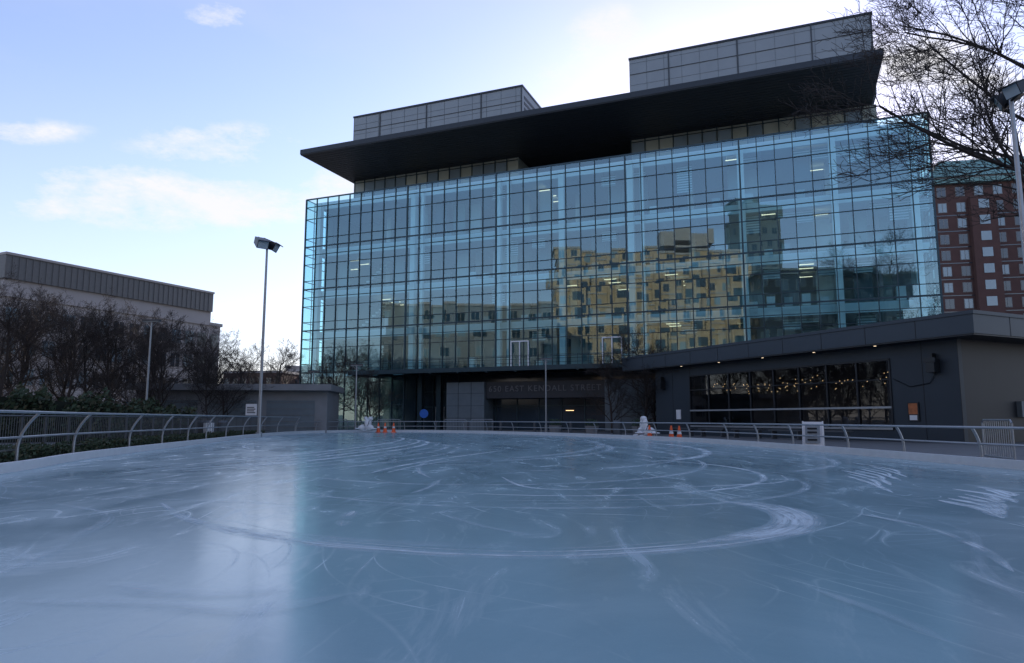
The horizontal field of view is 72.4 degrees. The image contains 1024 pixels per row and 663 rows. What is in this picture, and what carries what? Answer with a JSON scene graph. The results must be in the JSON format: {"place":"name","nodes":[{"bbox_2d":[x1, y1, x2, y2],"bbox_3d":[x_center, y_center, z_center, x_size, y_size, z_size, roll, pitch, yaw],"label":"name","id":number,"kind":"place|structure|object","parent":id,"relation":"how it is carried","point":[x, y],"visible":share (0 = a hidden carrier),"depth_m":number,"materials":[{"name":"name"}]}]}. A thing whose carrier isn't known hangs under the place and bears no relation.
{"place":"outdoors","nodes":[
{"label":"outdoors","id":0,"kind":"place"},
{"bbox_2d":[0,251,222,403],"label":"research building","id":1,"kind":"structure","parent":0,"point":[78,283],"depth_m":96.49,"materials":[{"name":"grey concrete"}]},
{"bbox_2d":[0,430,264,462],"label":"hedge","id":2,"kind":"object","parent":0,"point":[27,450],"visible":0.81,"depth_m":22.84,"materials":[{"name":"green plant"}]},
{"bbox_2d":[222,370,298,383],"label":"distant brick building","id":3,"kind":"structure","parent":0,"point":[295,378],"depth_m":159.31,"materials":[{"name":"brown brick"}]},
{"bbox_2d":[285,366,320,382],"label":"distant brick building","id":4,"kind":"structure","parent":0,"point":[304,369],"depth_m":176.51,"materials":[{"name":"brick"}]},
{"bbox_2d":[307,336,662,431],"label":"ground floor","id":5,"kind":"structure","parent":0,"point":[443,394],"depth_m":68.72,"materials":[{"name":"stone"}]},
{"bbox_2d":[489,384,600,391],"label":"address letters","id":6,"kind":"object","parent":5,"relation":"on","point":[543,388],"visible":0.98,"depth_m":66.11,"materials":[{"name":"grey metal"}]},
{"bbox_2d":[0,431,1023,459],"bbox_3d":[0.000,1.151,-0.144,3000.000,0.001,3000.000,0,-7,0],"label":"ground","id":7,"kind":"structure","parent":0,"point":[971,450],"depth_m":31.05,"materials":[{"name":"concrete"}]},
{"bbox_2d":[0,288,53,393],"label":"bare tree","id":8,"kind":"object","parent":7,"relation":"on","point":[15,365],"visible":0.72,"depth_m":47.36,"materials":[{"name":"brown plant"}]},
{"bbox_2d":[0,292,77,399],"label":"bare tree","id":9,"kind":"object","parent":7,"relation":"on","point":[13,348],"visible":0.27,"depth_m":54.26,"materials":[{"name":"brown plant"}]},
{"bbox_2d":[0,265,89,396],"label":"bare tree","id":10,"kind":"object","parent":7,"relation":"on","point":[21,331],"visible":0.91,"depth_m":46.30,"materials":[{"name":"brown plant"}]},
{"bbox_2d":[0,286,89,398],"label":"bare tree","id":11,"kind":"object","parent":7,"relation":"on","point":[3,296],"visible":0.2,"depth_m":58.25,"materials":[{"name":"brown plant"}]},
{"bbox_2d":[2,306,122,400],"bbox_3d":[-34.869,2.927,53.311,7.310,9.871,8.533,0,-7,1],"label":"bare tree","id":12,"kind":"object","parent":7,"relation":"on","point":[35,367],"visible":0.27,"depth_m":52.33,"materials":[{"name":"brown plant"}]},
{"bbox_2d":[11,289,132,399],"bbox_3d":[-29.742,2.032,47.315,7.581,10.116,7.100,-2,-7,12],"label":"bare tree","id":13,"kind":"object","parent":7,"relation":"on","point":[75,348],"visible":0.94,"depth_m":46.98,"materials":[{"name":"brown plant"}]},
{"bbox_2d":[0,381,197,442],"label":"hedge","id":14,"kind":"object","parent":7,"relation":"on","point":[18,398],"visible":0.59,"depth_m":36.52,"materials":[{"name":"green plant"}]},
{"bbox_2d":[44,308,156,403],"bbox_3d":[-30.390,3.007,52.401,8.187,9.494,7.815,4,-8,-27],"label":"bare tree","id":15,"kind":"object","parent":7,"relation":"on","point":[89,360],"visible":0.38,"depth_m":51.52,"materials":[{"name":"brown plant"}]},
{"bbox_2d":[56,287,169,398],"bbox_3d":[-36.042,2.466,62.600,9.201,13.110,9.824,-7,-10,44],"label":"bare tree","id":16,"kind":"object","parent":7,"relation":"on","point":[135,326],"visible":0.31,"depth_m":62.73,"materials":[{"name":"brown plant"}]},
{"bbox_2d":[54,309,175,406],"bbox_3d":[-27.192,2.914,48.977,6.513,8.796,7.603,2,-7,-13],"label":"bare tree","id":17,"kind":"object","parent":7,"relation":"on","point":[112,354],"visible":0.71,"depth_m":48.61,"materials":[{"name":"brown plant"}]},
{"bbox_2d":[0,414,270,446],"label":"picket fence","id":18,"kind":"object","parent":7,"relation":"on","point":[158,422],"visible":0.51,"depth_m":28.09,"materials":[{"name":"grey metal"}]},
{"bbox_2d":[97,323,187,406],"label":"bare tree","id":19,"kind":"object","parent":7,"relation":"on","point":[142,378],"visible":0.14,"depth_m":59.41,"materials":[{"name":"brown plant"}]},
{"bbox_2d":[0,410,300,460],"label":"rink railing","id":20,"kind":"object","parent":7,"relation":"on","point":[33,418],"visible":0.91,"depth_m":21.78,"materials":[{"name":"metal"}]},
{"bbox_2d":[142,319,160,402],"bbox_3d":[-23.400,2.979,44.978,1.100,7.570,0.320,0,-7,0],"label":"street lamp","id":21,"kind":"object","parent":7,"relation":"on","point":[151,326],"visible":0.7,"depth_m":45.19,"materials":[{"name":"metal"}]},
{"bbox_2d":[100,309,206,405],"bbox_3d":[-29.546,3.267,56.781,7.452,10.063,8.699,-6,-9,38],"label":"bare tree","id":22,"kind":"object","parent":7,"relation":"on","point":[168,332],"visible":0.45,"depth_m":56.38,"materials":[{"name":"brown plant"}]},
{"bbox_2d":[101,321,217,407],"bbox_3d":[-26.957,3.316,52.322,7.633,8.830,6.539,-2,-8,18],"label":"bare tree","id":23,"kind":"object","parent":7,"relation":"on","point":[162,371],"visible":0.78,"depth_m":52.89,"materials":[{"name":"brown plant"}]},
{"bbox_2d":[202,421,214,433],"bbox_3d":[-17.400,5.644,40.109,0.684,1.070,0.667,0,-7,0],"label":"trash bin","id":24,"kind":"object","parent":7,"relation":"on","point":[206,423],"visible":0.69,"depth_m":39.92,"materials":[{"name":"grey metal"}]},
{"bbox_2d":[166,320,252,404],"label":"bare tree","id":25,"kind":"object","parent":7,"relation":"on","point":[190,354],"visible":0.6,"depth_m":57.20,"materials":[{"name":"brown plant"}]},
{"bbox_2d":[180,352,245,420],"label":"bare tree","id":26,"kind":"object","parent":7,"relation":"on","point":[220,373],"visible":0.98,"depth_m":51.55,"materials":[{"name":"brown plant"}]},
{"bbox_2d":[179,326,251,383],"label":"bare tree","id":27,"kind":"object","parent":7,"relation":"on","point":[228,354],"visible":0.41,"depth_m":62.36,"materials":[{"name":"brown plant"}]},
{"bbox_2d":[217,420,228,432],"bbox_3d":[-17.200,5.831,41.598,0.684,1.070,0.667,0,-7,0],"label":"trash bin","id":28,"kind":"object","parent":7,"relation":"on","point":[223,423],"visible":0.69,"depth_m":41.38,"materials":[{"name":"grey metal"}]},
{"bbox_2d":[183,346,272,419],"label":"bare tree","id":29,"kind":"object","parent":7,"relation":"on","point":[237,383],"visible":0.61,"depth_m":55.60,"materials":[{"name":"brown plant"}]},
{"bbox_2d":[126,383,343,432],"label":"concrete service building","id":30,"kind":"structure","parent":7,"relation":"on","point":[293,403],"depth_m":56.54,"materials":[{"name":"grey concrete"}]},
{"bbox_2d":[224,361,259,383],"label":"bare tree","id":31,"kind":"object","parent":7,"relation":"on","point":[244,375],"visible":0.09,"depth_m":148.12,"materials":[{"name":"brown plant"}]},
{"bbox_2d":[217,339,281,383],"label":"bare tree","id":32,"kind":"object","parent":7,"relation":"on","point":[249,369],"visible":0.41,"depth_m":64.01,"materials":[{"name":"brown plant"}]},
{"bbox_2d":[245,404,256,430],"bbox_3d":[-17.203,5.853,46.117,0.800,2.150,0.086,-1,-7,11],"label":"rink notice sign","id":33,"kind":"object","parent":7,"relation":"on","point":[251,409],"visible":0.93,"depth_m":46.16,"materials":[{"name":"white metal"}]},
{"bbox_2d":[254,236,282,436],"bbox_3d":[-15.765,0.216,44.819,1.838,13.013,1.700,5,-8,-33],"label":"floodlight pole","id":34,"kind":"object","parent":7,"relation":"on","point":[264,243],"visible":0.9,"depth_m":44.74,"materials":[{"name":"metal"}]},
{"bbox_2d":[238,338,310,383],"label":"bare tree","id":35,"kind":"object","parent":7,"relation":"on","point":[291,356],"visible":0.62,"depth_m":73.78,"materials":[{"name":"brown plant"}]},
{"bbox_2d":[264,370,293,383],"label":"bare tree","id":36,"kind":"object","parent":7,"relation":"on","point":[281,378],"visible":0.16,"depth_m":150.11,"materials":[{"name":"brown plant"}]},
{"bbox_2d":[307,370,319,383],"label":"street lamp","id":37,"kind":"object","parent":7,"relation":"on","point":[313,373],"visible":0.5,"depth_m":66.89,"materials":[{"name":"metal"}]},
{"bbox_2d":[287,368,345,397],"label":"bare tree","id":38,"kind":"object","parent":7,"relation":"on","point":[300,378],"visible":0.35,"depth_m":69.68,"materials":[{"name":"brown plant"}]},
{"bbox_2d":[311,350,365,411],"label":"bare tree","id":39,"kind":"object","parent":7,"relation":"on","point":[332,381],"visible":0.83,"depth_m":66.07,"materials":[{"name":"brown plant"}]},
{"bbox_2d":[350,364,362,429],"bbox_3d":[-14.000,5.960,62.746,1.100,6.070,0.320,0,-7,0],"label":"street lamp","id":40,"kind":"object","parent":7,"relation":"on","point":[353,365],"visible":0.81,"depth_m":62.78,"materials":[{"name":"metal"}]},
{"bbox_2d":[348,367,407,424],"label":"bare tree","id":41,"kind":"object","parent":7,"relation":"on","point":[367,385],"visible":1,"depth_m":67.66,"materials":[{"name":"brown plant"}]},
{"bbox_2d":[377,419,399,429],"bbox_3d":[-11.000,8.406,62.439,2.043,1.163,0.600,1,-7,-6],"label":"crowd barrier","id":42,"kind":"object","parent":7,"relation":"on","point":[390,422],"visible":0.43,"depth_m":62.48,"materials":[{"name":"metal"}]},
{"bbox_2d":[419,409,427,429],"bbox_3d":[-8.000,8.077,63.473,0.800,2.050,0.090,0,-7,0],"label":"round blue sign","id":43,"kind":"object","parent":7,"relation":"on","point":[423,413],"visible":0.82,"depth_m":63.51,"materials":[{"name":"blue metal"}]},
{"bbox_2d":[445,419,465,429],"bbox_3d":[-5.000,8.282,61.447,2.043,1.163,0.600,-1,-7,11],"label":"crowd barrier","id":44,"kind":"object","parent":7,"relation":"on","point":[456,419],"visible":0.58,"depth_m":61.45,"materials":[{"name":"metal"}]},
{"bbox_2d":[472,419,491,430],"bbox_3d":[-2.600,8.157,60.455,2.043,1.163,0.600,-2,-7,17],"label":"crowd barrier","id":45,"kind":"object","parent":7,"relation":"on","point":[483,423],"visible":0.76,"depth_m":60.43,"materials":[{"name":"metal"}]},
{"bbox_2d":[0,430,1023,662],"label":"skating rink","id":46,"kind":"structure","parent":7,"relation":"on","point":[400,546],"depth_m":5.82,"materials":[{"name":"blue"}]},
{"bbox_2d":[355,417,372,430],"bbox_3d":[-12.373,7.714,58.361,1.236,1.240,1.238,-3,-8,22],"label":"seal skating aid","id":47,"kind":"object","parent":46,"relation":"on","point":[361,427],"visible":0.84,"depth_m":58.16,"materials":[{"name":"white paint"}]},
{"bbox_2d":[362,417,376,431],"bbox_3d":[-11.740,7.649,57.845,1.238,1.240,1.236,0,-7,-2],"label":"seal skating aid","id":48,"kind":"object","parent":46,"relation":"on","point":[368,427],"visible":1,"depth_m":57.73,"materials":[{"name":"white paint"}]},
{"bbox_2d":[634,416,643,435],"bbox_3d":[7.669,5.638,41.548,1.238,1.240,1.236,3,-8,-24],"label":"seal skating aid","id":49,"kind":"object","parent":46,"relation":"on","point":[639,432],"visible":0.33,"depth_m":41.27,"materials":[{"name":"white paint"}]},
{"bbox_2d":[639,416,659,435],"bbox_3d":[8.032,5.538,40.754,1.236,1.240,1.238,-3,-8,20],"label":"seal skating aid","id":50,"kind":"object","parent":46,"relation":"on","point":[644,425],"visible":0.8,"depth_m":40.90,"materials":[{"name":"white paint"}]},
{"bbox_2d":[669,426,673,436],"bbox_3d":[8.700,5.542,38.207,0.440,0.800,0.440,0,-7,0],"label":"traffic cone","id":51,"kind":"object","parent":46,"relation":"on","point":[671,433],"visible":0.67,"depth_m":38.12,"materials":[{"name":"orange plastic"}]},
{"bbox_2d":[677,426,681,436],"bbox_3d":[8.900,5.418,37.215,0.440,0.800,0.440,0,-7,0],"label":"traffic cone","id":52,"kind":"object","parent":46,"relation":"on","point":[679,433],"visible":0.66,"depth_m":37.14,"materials":[{"name":"orange plastic"}]},
{"bbox_2d":[539,358,551,431],"bbox_3d":[2.900,5.438,59.788,1.100,6.370,0.320,0,-7,0],"label":"street lamp","id":53,"kind":"object","parent":7,"relation":"on","point":[546,425],"visible":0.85,"depth_m":59.77,"materials":[{"name":"metal"}]},
{"bbox_2d":[549,419,561,432],"bbox_3d":[3.500,7.636,56.480,1.100,1.186,1.118,0,-7,0],"label":"planter","id":54,"kind":"object","parent":7,"relation":"on","point":[556,428],"visible":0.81,"depth_m":56.12,"materials":[{"name":"concrete"}]},
{"bbox_2d":[585,419,598,433],"bbox_3d":[6.000,7.140,52.521,1.100,1.186,1.102,0,-7,0],"label":"planter","id":55,"kind":"object","parent":7,"relation":"on","point":[590,431],"visible":0.69,"depth_m":52.21,"materials":[{"name":"concrete"}]},
{"bbox_2d":[579,356,643,432],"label":"bare tree","id":56,"kind":"object","parent":7,"relation":"on","point":[617,386],"visible":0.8,"depth_m":59.38,"materials":[{"name":"brown plant"}]},
{"bbox_2d":[612,420,621,434],"bbox_3d":[7.300,6.701,48.544,0.684,1.070,0.667,0,-7,0],"label":"trash bin","id":57,"kind":"object","parent":7,"relation":"on","point":[617,426],"visible":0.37,"depth_m":48.31,"materials":[{"name":"grey metal"}]},
{"bbox_2d":[311,120,936,430],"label":"glass office building","id":58,"kind":"structure","parent":7,"relation":"on","point":[883,220],"depth_m":70.39,"materials":[{"name":"blue glass"}]},
{"bbox_2d":[300,11,883,197],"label":"roof","id":59,"kind":"structure","parent":58,"relation":"on","point":[730,88],"depth_m":73.03,"materials":[{"name":"grey metal"}]},
{"bbox_2d":[299,111,943,429],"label":"mullions","id":60,"kind":"object","parent":58,"relation":"attached to","point":[926,237],"visible":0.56,"depth_m":66.81,"materials":[{"name":"grey metal"}]},
{"bbox_2d":[631,419,639,434],"bbox_3d":[9.000,6.763,49.544,1.100,1.195,1.102,0,-7,0],"label":"planter","id":61,"kind":"object","parent":7,"relation":"on","point":[634,426],"visible":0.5,"depth_m":49.34,"materials":[{"name":"concrete"}]},
{"bbox_2d":[597,323,680,420],"bbox_3d":[10.373,3.665,56.333,7.538,9.157,7.896,-3,-8,23],"label":"bare tree","id":62,"kind":"object","parent":7,"relation":"on","point":[650,389],"visible":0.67,"depth_m":57.23,"materials":[{"name":"brown plant"}]},
{"bbox_2d":[621,346,672,429],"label":"bare tree","id":63,"kind":"object","parent":7,"relation":"on","point":[653,413],"visible":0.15,"depth_m":60.32,"materials":[{"name":"brown plant"}]},
{"bbox_2d":[647,425,651,435],"bbox_3d":[7.900,5.790,40.192,0.440,0.800,0.440,0,-7,0],"label":"traffic cone","id":64,"kind":"object","parent":7,"relation":"on","point":[649,433],"visible":0.54,"depth_m":40.13,"materials":[{"name":"orange plastic"}]},
{"bbox_2d":[295,421,1023,456],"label":"rink railing","id":65,"kind":"object","parent":7,"relation":"on","point":[978,442],"visible":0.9,"depth_m":26.33,"materials":[{"name":"metal"}]},
{"bbox_2d":[802,421,824,445],"bbox_3d":[11.501,3.966,26.716,0.748,1.081,0.604,-4,-8,28],"label":"sandwich board","id":66,"kind":"object","parent":7,"relation":"on","point":[814,430],"visible":0.62,"depth_m":26.55,"materials":[{"name":"white paint"}]},
{"bbox_2d":[621,310,1023,442],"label":"rink pavilion","id":67,"kind":"structure","parent":7,"relation":"on","point":[963,368],"depth_m":39.80,"materials":[{"name":"concrete"}]},
{"bbox_2d":[777,0,1023,228],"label":"bare tree","id":68,"kind":"object","parent":7,"relation":"on","point":[937,133],"visible":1,"depth_m":29.34,"materials":[{"name":"brown plant"}]},
{"bbox_2d":[981,419,1015,459],"bbox_3d":[12.900,2.912,18.582,0.600,1.163,2.043,-2,-7,15],"label":"crowd barrier","id":69,"kind":"object","parent":7,"relation":"on","point":[1012,441],"visible":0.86,"depth_m":18.49,"materials":[{"name":"metal"}]},
{"bbox_2d":[989,79,1023,266],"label":"floodlight pole","id":70,"kind":"object","parent":7,"relation":"on","point":[1012,94],"visible":0.94,"depth_m":24.04,"materials":[{"name":"metal"}]},
{"bbox_2d":[0,0,1023,381],"label":"sky","id":71,"kind":"structure","parent":0,"point":[156,140],"materials":[{"name":"blue"}]},
{"bbox_2d":[922,156,1023,314],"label":"brick apartment building","id":72,"kind":"structure","parent":0,"point":[981,266],"depth_m":121.07,"materials":[{"name":"brick"}]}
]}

